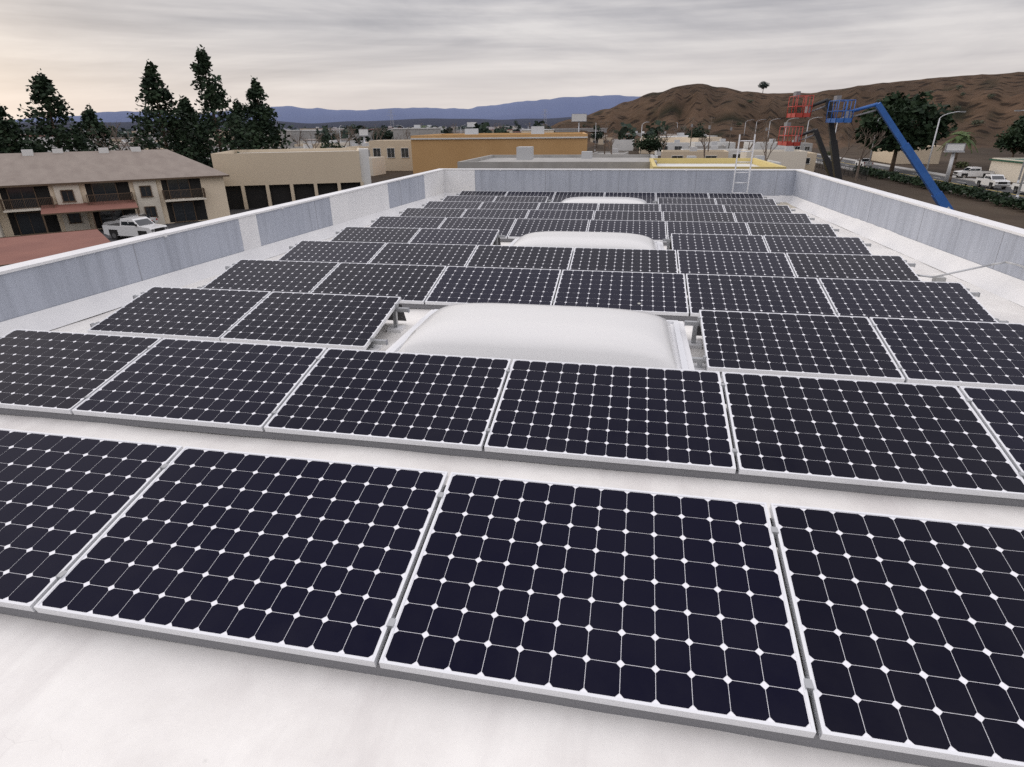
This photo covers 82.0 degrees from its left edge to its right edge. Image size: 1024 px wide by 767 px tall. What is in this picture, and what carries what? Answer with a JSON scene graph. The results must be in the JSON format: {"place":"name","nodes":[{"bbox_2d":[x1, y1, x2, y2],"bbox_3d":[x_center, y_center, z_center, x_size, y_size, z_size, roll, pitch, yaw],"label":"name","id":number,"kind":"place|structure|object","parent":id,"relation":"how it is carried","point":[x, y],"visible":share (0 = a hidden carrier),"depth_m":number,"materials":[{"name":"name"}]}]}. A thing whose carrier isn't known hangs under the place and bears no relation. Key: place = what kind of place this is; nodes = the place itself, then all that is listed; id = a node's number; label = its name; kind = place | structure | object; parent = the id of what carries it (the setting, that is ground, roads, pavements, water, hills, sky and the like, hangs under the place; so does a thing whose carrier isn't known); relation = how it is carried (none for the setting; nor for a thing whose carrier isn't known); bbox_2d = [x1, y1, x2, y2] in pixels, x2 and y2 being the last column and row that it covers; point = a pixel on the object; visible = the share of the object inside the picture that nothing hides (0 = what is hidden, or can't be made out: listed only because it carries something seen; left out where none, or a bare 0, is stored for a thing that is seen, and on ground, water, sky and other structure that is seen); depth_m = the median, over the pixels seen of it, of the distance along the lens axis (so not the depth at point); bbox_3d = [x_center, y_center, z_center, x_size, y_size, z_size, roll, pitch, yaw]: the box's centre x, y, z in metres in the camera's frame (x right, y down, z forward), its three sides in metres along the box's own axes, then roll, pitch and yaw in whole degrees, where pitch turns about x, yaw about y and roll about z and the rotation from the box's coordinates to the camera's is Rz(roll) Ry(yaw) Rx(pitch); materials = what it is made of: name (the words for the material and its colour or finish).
{"place":"outdoors","nodes":[
{"label":"outdoors","id":0,"kind":"place"},
{"bbox_2d":[0,202,1023,766],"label":"roof","id":1,"kind":"structure","parent":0,"point":[74,696],"depth_m":2.21,"materials":[{"name":"white"}]},
{"bbox_2d":[0,168,1023,336],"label":"parapets","id":2,"kind":"object","parent":1,"relation":"on","point":[49,293],"visible":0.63,"depth_m":10.14,"materials":[{"name":"grey concrete"}]},
{"bbox_2d":[0,192,1023,766],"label":"solar panel racking","id":3,"kind":"object","parent":1,"relation":"on","point":[398,314],"visible":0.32,"depth_m":3.39,"materials":[{"name":"silver metal"}]},
{"bbox_2d":[0,329,161,413],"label":"solar panel","id":4,"kind":"object","parent":3,"relation":"on","point":[55,372],"visible":0.99,"depth_m":4.93,"materials":[{"name":"black glass"}]},
{"bbox_2d":[0,428,182,611],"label":"solar panel","id":5,"kind":"object","parent":3,"relation":"on","point":[66,501],"visible":0.98,"depth_m":3.09,"materials":[{"name":"black glass"}]},
{"bbox_2d":[87,286,270,340],"bbox_3d":[-3.639,-0.797,6.526,1.559,0.040,1.046,4,36,10],"label":"solar panel","id":6,"kind":"object","parent":3,"relation":"on","point":[188,313],"visible":0.98,"depth_m":6.45,"materials":[{"name":"black glass"}]},
{"bbox_2d":[72,338,326,430],"bbox_3d":[-2.418,-0.034,4.675,1.559,0.040,1.046,4,36,10],"label":"solar panel","id":7,"kind":"object","parent":3,"relation":"on","point":[238,385],"visible":0.98,"depth_m":4.59,"materials":[{"name":"black glass"}]},
{"bbox_2d":[34,446,447,666],"bbox_3d":[-1.198,0.729,2.823,1.559,0.040,1.046,4,36,10],"label":"solar panel","id":8,"kind":"object","parent":3,"relation":"on","point":[311,557],"visible":1,"depth_m":2.71,"materials":[{"name":"black glass"}]},
{"bbox_2d":[203,259,339,292],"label":"solar panel","id":9,"kind":"object","parent":3,"relation":"on","point":[278,276],"visible":0.91,"depth_m":8.10,"materials":[{"name":"black glass"}]},
{"bbox_2d":[220,291,400,349],"bbox_3d":[-2.089,-0.691,6.245,1.559,0.040,1.046,4,36,10],"label":"solar panel","id":10,"kind":"object","parent":3,"relation":"on","point":[343,321],"visible":0.98,"depth_m":6.17,"materials":[{"name":"black glass"}]},
{"bbox_2d":[278,240,385,262],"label":"solar panel","id":11,"kind":"object","parent":3,"relation":"on","point":[337,251],"visible":0.81,"depth_m":9.72,"materials":[{"name":"black glass"}]},
{"bbox_2d":[331,227,419,243],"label":"solar panel","id":12,"kind":"object","parent":3,"relation":"on","point":[386,235],"visible":0.73,"depth_m":11.34,"materials":[{"name":"black glass"}]},
{"bbox_2d":[311,262,446,303],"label":"solar panel","id":13,"kind":"object","parent":3,"relation":"on","point":[411,284],"visible":0.9,"depth_m":7.80,"materials":[{"name":"black glass"}]},
{"bbox_2d":[264,348,510,450],"bbox_3d":[-0.868,0.071,4.394,1.559,0.040,1.046,4,36,10],"label":"solar panel","id":14,"kind":"object","parent":3,"relation":"on","point":[438,400],"visible":1,"depth_m":4.30,"materials":[{"name":"black glass"}]},
{"bbox_2d":[369,216,445,228],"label":"solar panel","id":15,"kind":"object","parent":3,"relation":"on","point":[406,222],"visible":0.65,"depth_m":12.94,"materials":[{"name":"black glass"}]},
{"bbox_2d":[369,243,476,265],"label":"solar panel","id":16,"kind":"object","parent":3,"relation":"on","point":[428,254],"visible":0.76,"depth_m":9.44,"materials":[{"name":"black glass"}]},
{"bbox_2d":[400,208,466,217],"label":"solar panel","id":17,"kind":"object","parent":3,"relation":"on","point":[431,212],"visible":0.57,"depth_m":14.54,"materials":[{"name":"black glass"}]},
{"bbox_2d":[423,201,482,208],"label":"solar panel","id":18,"kind":"object","parent":3,"relation":"on","point":[454,204],"visible":0.58,"depth_m":16.13,"materials":[{"name":"black glass"}]},
{"bbox_2d":[409,228,498,245],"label":"solar panel","id":19,"kind":"object","parent":3,"relation":"on","point":[477,237],"visible":0.69,"depth_m":11.05,"materials":[{"name":"black glass"}]},
{"bbox_2d":[442,196,495,201],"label":"solar panel","id":20,"kind":"object","parent":3,"relation":"on","point":[472,198],"visible":0.48,"depth_m":17.70,"materials":[{"name":"black glass"}]},
{"bbox_2d":[438,217,515,238],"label":"solar panel","id":21,"kind":"object","parent":3,"relation":"on","point":[503,226],"visible":0.69,"depth_m":12.64,"materials":[{"name":"black glass"}]},
{"bbox_2d":[458,191,507,196],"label":"solar panel","id":22,"kind":"object","parent":3,"relation":"on","point":[483,193],"visible":0.47,"depth_m":19.30,"materials":[{"name":"black glass"}]},
{"bbox_2d":[425,266,560,304],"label":"solar panel","id":23,"kind":"object","parent":3,"relation":"on","point":[458,285],"visible":0.93,"depth_m":7.50,"materials":[{"name":"black glass"}]},
{"bbox_2d":[461,209,528,218],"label":"solar panel","id":24,"kind":"object","parent":3,"relation":"on","point":[498,213],"visible":0.55,"depth_m":14.25,"materials":[{"name":"black glass"}]},
{"bbox_2d":[479,202,539,210],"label":"solar panel","id":25,"kind":"object","parent":3,"relation":"on","point":[529,206],"visible":0.47,"depth_m":15.85,"materials":[{"name":"black glass"}]},
{"bbox_2d":[466,245,573,273],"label":"solar panel","id":26,"kind":"object","parent":3,"relation":"on","point":[528,257],"visible":0.84,"depth_m":9.16,"materials":[{"name":"black glass"}]},
{"bbox_2d":[494,196,547,201],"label":"solar panel","id":27,"kind":"object","parent":3,"relation":"on","point":[520,199],"visible":0.44,"depth_m":17.45,"materials":[{"name":"black glass"}]},
{"bbox_2d":[506,191,554,202],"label":"solar panel","id":28,"kind":"object","parent":3,"relation":"on","point":[550,195],"visible":0.52,"depth_m":19.01,"materials":[{"name":"black glass"}]},
{"bbox_2d":[508,218,588,238],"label":"solar panel","id":29,"kind":"object","parent":3,"relation":"on","point":[520,228],"visible":0.72,"depth_m":12.33,"materials":[{"name":"black glass"}]},
{"bbox_2d":[526,210,593,221],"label":"solar panel","id":30,"kind":"object","parent":3,"relation":"on","point":[565,214],"visible":0.61,"depth_m":13.97,"materials":[{"name":"black glass"}]},
{"bbox_2d":[537,202,597,212],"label":"solar panel","id":31,"kind":"object","parent":3,"relation":"on","point":[566,206],"visible":0.48,"depth_m":15.56,"materials":[{"name":"black glass"}]},
{"bbox_2d":[552,192,604,202],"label":"solar panel","id":32,"kind":"object","parent":3,"relation":"on","point":[559,197],"visible":0.61,"depth_m":18.68,"materials":[{"name":"black glass"}]},
{"bbox_2d":[379,472,815,737],"bbox_3d":[0.353,0.834,2.542,1.559,0.040,1.046,4,36,10],"label":"solar panel","id":33,"kind":"object","parent":3,"relation":"on","point":[666,603],"visible":1,"depth_m":2.42,"materials":[{"name":"black glass"}]},
{"bbox_2d":[484,359,735,473],"bbox_3d":[0.682,0.177,4.113,1.559,0.040,1.046,4,36,10],"label":"solar panel","id":34,"kind":"object","parent":3,"relation":"on","point":[659,417],"visible":1,"depth_m":4.02,"materials":[{"name":"black glass"}]},
{"bbox_2d":[553,270,688,315],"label":"solar panel","id":35,"kind":"object","parent":3,"relation":"on","point":[657,293],"visible":0.97,"depth_m":7.21,"materials":[{"name":"black glass"}]},
{"bbox_2d":[569,247,677,272],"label":"solar panel","id":36,"kind":"object","parent":3,"relation":"on","point":[629,260],"visible":0.8,"depth_m":8.88,"materials":[{"name":"black glass"}]},
{"bbox_2d":[587,220,666,241],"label":"solar panel","id":37,"kind":"object","parent":3,"relation":"on","point":[655,230],"visible":0.76,"depth_m":12.05,"materials":[{"name":"black glass"}]},
{"bbox_2d":[593,211,662,220],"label":"solar panel","id":38,"kind":"object","parent":3,"relation":"on","point":[633,215],"visible":0.62,"depth_m":13.69,"materials":[{"name":"black glass"}]},
{"bbox_2d":[598,203,659,210],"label":"solar panel","id":39,"kind":"object","parent":3,"relation":"on","point":[624,207],"visible":0.56,"depth_m":15.29,"materials":[{"name":"black glass"}]},
{"bbox_2d":[604,192,655,203],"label":"solar panel","id":40,"kind":"object","parent":3,"relation":"on","point":[648,197],"visible":0.6,"depth_m":18.43,"materials":[{"name":"black glass"}]},
{"bbox_2d":[656,193,708,200],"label":"solar panel","id":41,"kind":"object","parent":3,"relation":"on","point":[681,195],"visible":0.5,"depth_m":18.17,"materials":[{"name":"black glass"}]},
{"bbox_2d":[658,198,715,205],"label":"solar panel","id":42,"kind":"object","parent":3,"relation":"on","point":[711,201],"visible":0.51,"depth_m":16.60,"materials":[{"name":"black glass"}]},
{"bbox_2d":[660,204,724,213],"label":"solar panel","id":43,"kind":"object","parent":3,"relation":"on","point":[690,208],"visible":0.52,"depth_m":15.01,"materials":[{"name":"black glass"}]},
{"bbox_2d":[663,211,735,221],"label":"solar panel","id":44,"kind":"object","parent":3,"relation":"on","point":[703,216],"visible":0.64,"depth_m":13.41,"materials":[{"name":"black glass"}]},
{"bbox_2d":[666,221,749,238],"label":"solar panel","id":45,"kind":"object","parent":3,"relation":"on","point":[693,227],"visible":0.68,"depth_m":11.81,"materials":[{"name":"black glass"}]},
{"bbox_2d":[671,233,768,253],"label":"solar panel","id":46,"kind":"object","parent":3,"relation":"on","point":[723,242],"visible":0.7,"depth_m":10.21,"materials":[{"name":"black glass"}]},
{"bbox_2d":[708,193,763,198],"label":"solar panel","id":47,"kind":"object","parent":3,"relation":"on","point":[739,195],"visible":0.49,"depth_m":17.91,"materials":[{"name":"black glass"}]},
{"bbox_2d":[677,250,795,278],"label":"solar panel","id":48,"kind":"object","parent":3,"relation":"on","point":[737,263],"visible":0.76,"depth_m":8.60,"materials":[{"name":"black glass"}]},
{"bbox_2d":[715,198,775,204],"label":"solar panel","id":49,"kind":"object","parent":3,"relation":"on","point":[726,201],"visible":0.48,"depth_m":16.31,"materials":[{"name":"black glass"}]},
{"bbox_2d":[723,205,791,212],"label":"solar panel","id":50,"kind":"object","parent":3,"relation":"on","point":[758,208],"visible":0.54,"depth_m":14.73,"materials":[{"name":"black glass"}]},
{"bbox_2d":[686,274,836,316],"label":"solar panel","id":51,"kind":"object","parent":3,"relation":"on","point":[788,295],"visible":0.92,"depth_m":6.97,"materials":[{"name":"black glass"}]},
{"bbox_2d":[733,213,811,223],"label":"solar panel","id":52,"kind":"object","parent":3,"relation":"on","point":[774,217],"visible":0.55,"depth_m":13.13,"materials":[{"name":"black glass"}]},
{"bbox_2d":[746,222,837,236],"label":"solar panel","id":53,"kind":"object","parent":3,"relation":"on","point":[796,229],"visible":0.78,"depth_m":11.54,"materials":[{"name":"black glass"}]},
{"bbox_2d":[699,310,904,382],"bbox_3d":[2.562,-0.375,5.403,1.559,0.040,1.046,4,36,10],"label":"solar panel","id":54,"kind":"object","parent":3,"relation":"on","point":[831,346],"visible":1,"depth_m":5.32,"materials":[{"name":"black glass"}]},
{"bbox_2d":[763,235,871,254],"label":"solar panel","id":55,"kind":"object","parent":3,"relation":"on","point":[818,245],"visible":0.71,"depth_m":9.93,"materials":[{"name":"black glass"}]},
{"bbox_2d":[786,253,921,280],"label":"solar panel","id":56,"kind":"object","parent":3,"relation":"on","point":[851,266],"visible":0.81,"depth_m":8.32,"materials":[{"name":"black glass"}]},
{"bbox_2d":[721,372,1023,499],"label":"solar panel","id":57,"kind":"object","parent":3,"relation":"on","point":[925,437],"visible":1,"depth_m":3.73,"materials":[{"name":"black glass"}]},
{"bbox_2d":[769,503,1023,766],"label":"solar panel","id":58,"kind":"object","parent":3,"relation":"on","point":[910,633],"visible":1,"depth_m":2.26,"materials":[{"name":"black glass"}]},
{"bbox_2d":[818,278,997,321],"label":"solar panel","id":59,"kind":"object","parent":3,"relation":"on","point":[955,301],"visible":0.93,"depth_m":6.69,"materials":[{"name":"black glass"}]},
{"bbox_2d":[869,317,1023,389],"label":"solar panel","id":60,"kind":"object","parent":3,"relation":"on","point":[962,353],"visible":0.98,"depth_m":5.13,"materials":[{"name":"black glass"}]},
{"bbox_2d":[958,386,1023,472],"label":"solar panel","id":61,"kind":"object","parent":3,"relation":"on","point":[999,412],"visible":0.95,"depth_m":3.83,"materials":[{"name":"black glass"}]},
{"bbox_2d":[386,303,694,369],"bbox_3d":[0.288,-0.478,5.740,2.800,0.386,1.680,4,24,10],"label":"skylight","id":62,"kind":"object","parent":1,"relation":"on","point":[591,335],"visible":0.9,"depth_m":5.31,"materials":[{"name":"white plastic"}]},
{"bbox_2d":[508,231,663,250],"bbox_3d":[1.277,-2.449,10.452,2.800,0.386,1.680,4,24,10],"label":"skylight","id":63,"kind":"object","parent":1,"relation":"on","point":[574,239],"visible":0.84,"depth_m":10.07,"materials":[{"name":"white plastic"}]},
{"bbox_2d":[559,197,650,204],"bbox_3d":[2.594,-5.078,16.735,2.800,0.386,1.680,4,24,10],"label":"skylight","id":64,"kind":"object","parent":1,"relation":"on","point":[629,200],"visible":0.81,"depth_m":16.35,"materials":[{"name":"white plastic"}]},
{"bbox_2d":[732,134,755,192],"bbox_3d":[7.208,-6.707,18.427,0.470,2.004,0.240,4,24,10],"label":"roof ladder","id":65,"kind":"object","parent":1,"relation":"on","point":[739,140],"visible":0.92,"depth_m":18.28,"materials":[{"name":"silver metal"}]},
{"bbox_2d":[917,261,1023,281],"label":"conduit","id":66,"kind":"object","parent":1,"relation":"on","point":[939,278],"visible":0.87,"depth_m":7.93,"materials":[{"name":"metal"}]},
{"bbox_2d":[0,0,1023,119],"label":"sky","id":67,"kind":"structure","parent":0,"point":[325,54],"materials":[{"name":"grey"}]},
{"bbox_2d":[15,72,1023,228],"bbox_3d":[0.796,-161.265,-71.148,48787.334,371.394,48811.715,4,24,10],"label":"terrain","id":68,"kind":"structure","parent":0,"point":[683,105],"depth_m":332.15,"materials":[{"name":"brown soil"}]},
{"bbox_2d":[0,106,51,153],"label":"pine tree","id":69,"kind":"object","parent":68,"relation":"on","point":[14,144],"visible":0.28,"depth_m":84.72,"materials":[{"name":"green plant"}]},
{"bbox_2d":[9,68,98,152],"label":"pine tree","id":70,"kind":"object","parent":68,"relation":"on","point":[43,89],"visible":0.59,"depth_m":78.99,"materials":[{"name":"green plant"}]},
{"bbox_2d":[66,104,120,151],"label":"pine","id":71,"kind":"object","parent":68,"relation":"on","point":[89,117],"visible":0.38,"depth_m":97.76,"materials":[{"name":"green plant"}]},
{"bbox_2d":[0,147,229,236],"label":"apartment block","id":72,"kind":"structure","parent":68,"relation":"on","point":[57,190],"depth_m":60.66,"materials":[{"name":"beige paint"}]},
{"bbox_2d":[114,59,203,161],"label":"pine tree","id":73,"kind":"object","parent":68,"relation":"on","point":[155,94],"visible":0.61,"depth_m":82.16,"materials":[{"name":"green plant"}]},
{"bbox_2d":[165,95,218,166],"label":"pine tree","id":74,"kind":"object","parent":68,"relation":"on","point":[184,103],"visible":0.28,"depth_m":90.55,"materials":[{"name":"green plant"}]},
{"bbox_2d":[176,44,268,167],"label":"pine tree","id":75,"kind":"object","parent":68,"relation":"on","point":[210,124],"visible":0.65,"depth_m":83.11,"materials":[{"name":"green plant"}]},
{"bbox_2d":[222,99,261,149],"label":"pine tree","id":76,"kind":"object","parent":68,"relation":"on","point":[237,106],"visible":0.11,"depth_m":95.12,"materials":[{"name":"green plant"}]},
{"bbox_2d":[242,76,294,149],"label":"pine tree","id":77,"kind":"object","parent":68,"relation":"on","point":[262,113],"visible":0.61,"depth_m":89.13,"materials":[{"name":"green plant"}]},
{"bbox_2d":[211,148,370,209],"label":"beige building","id":78,"kind":"structure","parent":68,"relation":"on","point":[260,178],"depth_m":75.15,"materials":[{"name":"beige paint"}]},
{"bbox_2d":[0,120,717,158],"bbox_3d":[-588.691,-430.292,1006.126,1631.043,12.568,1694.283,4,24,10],"label":"trees","id":79,"kind":"object","parent":68,"relation":"on","point":[418,130],"visible":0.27,"depth_m":237.44,"materials":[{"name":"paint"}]},
{"bbox_2d":[369,157,385,175],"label":"shop","id":80,"kind":"structure","parent":68,"relation":"on","point":[377,165],"depth_m":126.50,"materials":[{"name":"paint"}]},
{"bbox_2d":[369,140,412,170],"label":"building","id":81,"kind":"structure","parent":68,"relation":"on","point":[397,154],"depth_m":137.32,"materials":[{"name":"beige paint"}]},
{"bbox_2d":[410,126,587,173],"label":"orange store","id":82,"kind":"structure","parent":68,"relation":"on","point":[433,151],"depth_m":113.57,"materials":[{"name":"paint"}]},
{"bbox_2d":[457,146,656,168],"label":"white shop","id":83,"kind":"structure","parent":68,"relation":"on","point":[524,157],"depth_m":55.73,"materials":[{"name":"paint"}]},
{"bbox_2d":[632,133,666,153],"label":"town tree","id":84,"kind":"object","parent":68,"relation":"on","point":[652,144],"visible":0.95,"depth_m":160.46,"materials":[{"name":"green plant"}]},
{"bbox_2d":[655,140,689,155],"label":"building","id":85,"kind":"structure","parent":68,"relation":"on","point":[676,145],"depth_m":190.78,"materials":[{"name":"paint"}]},
{"bbox_2d":[661,147,728,157],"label":"building","id":86,"kind":"structure","parent":68,"relation":"on","point":[693,151],"depth_m":135.16,"materials":[{"name":"beige paint"}]},
{"bbox_2d":[649,158,786,168],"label":"yellow shop","id":87,"kind":"structure","parent":68,"relation":"on","point":[695,163],"depth_m":51.25,"materials":[{"name":"paint"}]},
{"bbox_2d":[740,146,807,168],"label":"shop","id":88,"kind":"structure","parent":68,"relation":"on","point":[789,158],"depth_m":118.14,"materials":[{"name":"paint"}]},
{"bbox_2d":[777,122,833,177],"bbox_3d":[20.620,-12.051,38.748,6.860,9.456,3.400,4,24,10],"label":"boom lift","id":89,"kind":"object","parent":68,"relation":"on","point":[827,162],"visible":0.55,"depth_m":37.27,"materials":[{"name":"black metal"}]},
{"bbox_2d":[786,91,841,179],"bbox_3d":[18.942,-11.471,35.463,5.622,11.062,3.400,4,24,10],"label":"boom lift","id":90,"kind":"object","parent":68,"relation":"on","point":[834,153],"visible":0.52,"depth_m":34.03,"materials":[{"name":"black"}]},
{"bbox_2d":[825,95,953,209],"bbox_3d":[22.774,-10.502,33.523,10.214,10.764,3.400,4,24,10],"label":"boom lift","id":91,"kind":"object","parent":68,"relation":"on","point":[939,197],"visible":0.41,"depth_m":32.51,"materials":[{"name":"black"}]},
{"bbox_2d":[871,145,942,163],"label":"shop","id":92,"kind":"structure","parent":68,"relation":"on","point":[901,158],"depth_m":141.97,"materials":[{"name":"beige paint"}]},
{"bbox_2d":[989,158,1023,182],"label":"shop","id":93,"kind":"structure","parent":68,"relation":"on","point":[1009,169],"depth_m":99.29,"materials":[{"name":"paint"}]},
{"bbox_2d":[993,119,1023,157],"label":"tree","id":94,"kind":"object","parent":68,"relation":"on","point":[1011,141],"visible":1,"depth_m":121.92,"materials":[{"name":"green plant"}]},
{"bbox_2d":[98,128,1023,241],"bbox_3d":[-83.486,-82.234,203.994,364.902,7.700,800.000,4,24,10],"label":"ground","id":95,"kind":"structure","parent":0,"point":[848,162],"depth_m":105.63,"materials":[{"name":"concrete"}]},
{"bbox_2d":[0,228,109,266],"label":"roof","id":96,"kind":"structure","parent":95,"relation":"on","point":[17,249],"depth_m":39.27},
{"bbox_2d":[102,216,167,239],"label":"pickup","id":97,"kind":"object","parent":95,"relation":"on","point":[134,226],"visible":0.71,"depth_m":54.70,"materials":[{"name":"white paint"}]},
{"bbox_2d":[852,91,957,171],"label":"dark tree","id":98,"kind":"object","parent":95,"relation":"on","point":[915,118],"visible":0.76,"depth_m":113.93,"materials":[{"name":"green plant"}]},
{"bbox_2d":[943,143,965,181],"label":"sign","id":99,"kind":"object","parent":95,"relation":"on","point":[953,148],"visible":0.85,"depth_m":93.01,"materials":[{"name":"metal"}]},
{"bbox_2d":[937,131,977,181],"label":"palm tree","id":100,"kind":"object","parent":95,"relation":"on","point":[963,136],"visible":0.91,"depth_m":96.47,"materials":[{"name":"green plant"}]},
{"bbox_2d":[953,167,994,177],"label":"pickup truck","id":101,"kind":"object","parent":95,"relation":"on","point":[972,172],"visible":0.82,"depth_m":103.56,"materials":[{"name":"white paint"}]},
{"bbox_2d":[975,174,1009,188],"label":"pickup truck","id":102,"kind":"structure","parent":95,"relation":"on","point":[991,181],"depth_m":88.07,"materials":[{"name":"white paint"}]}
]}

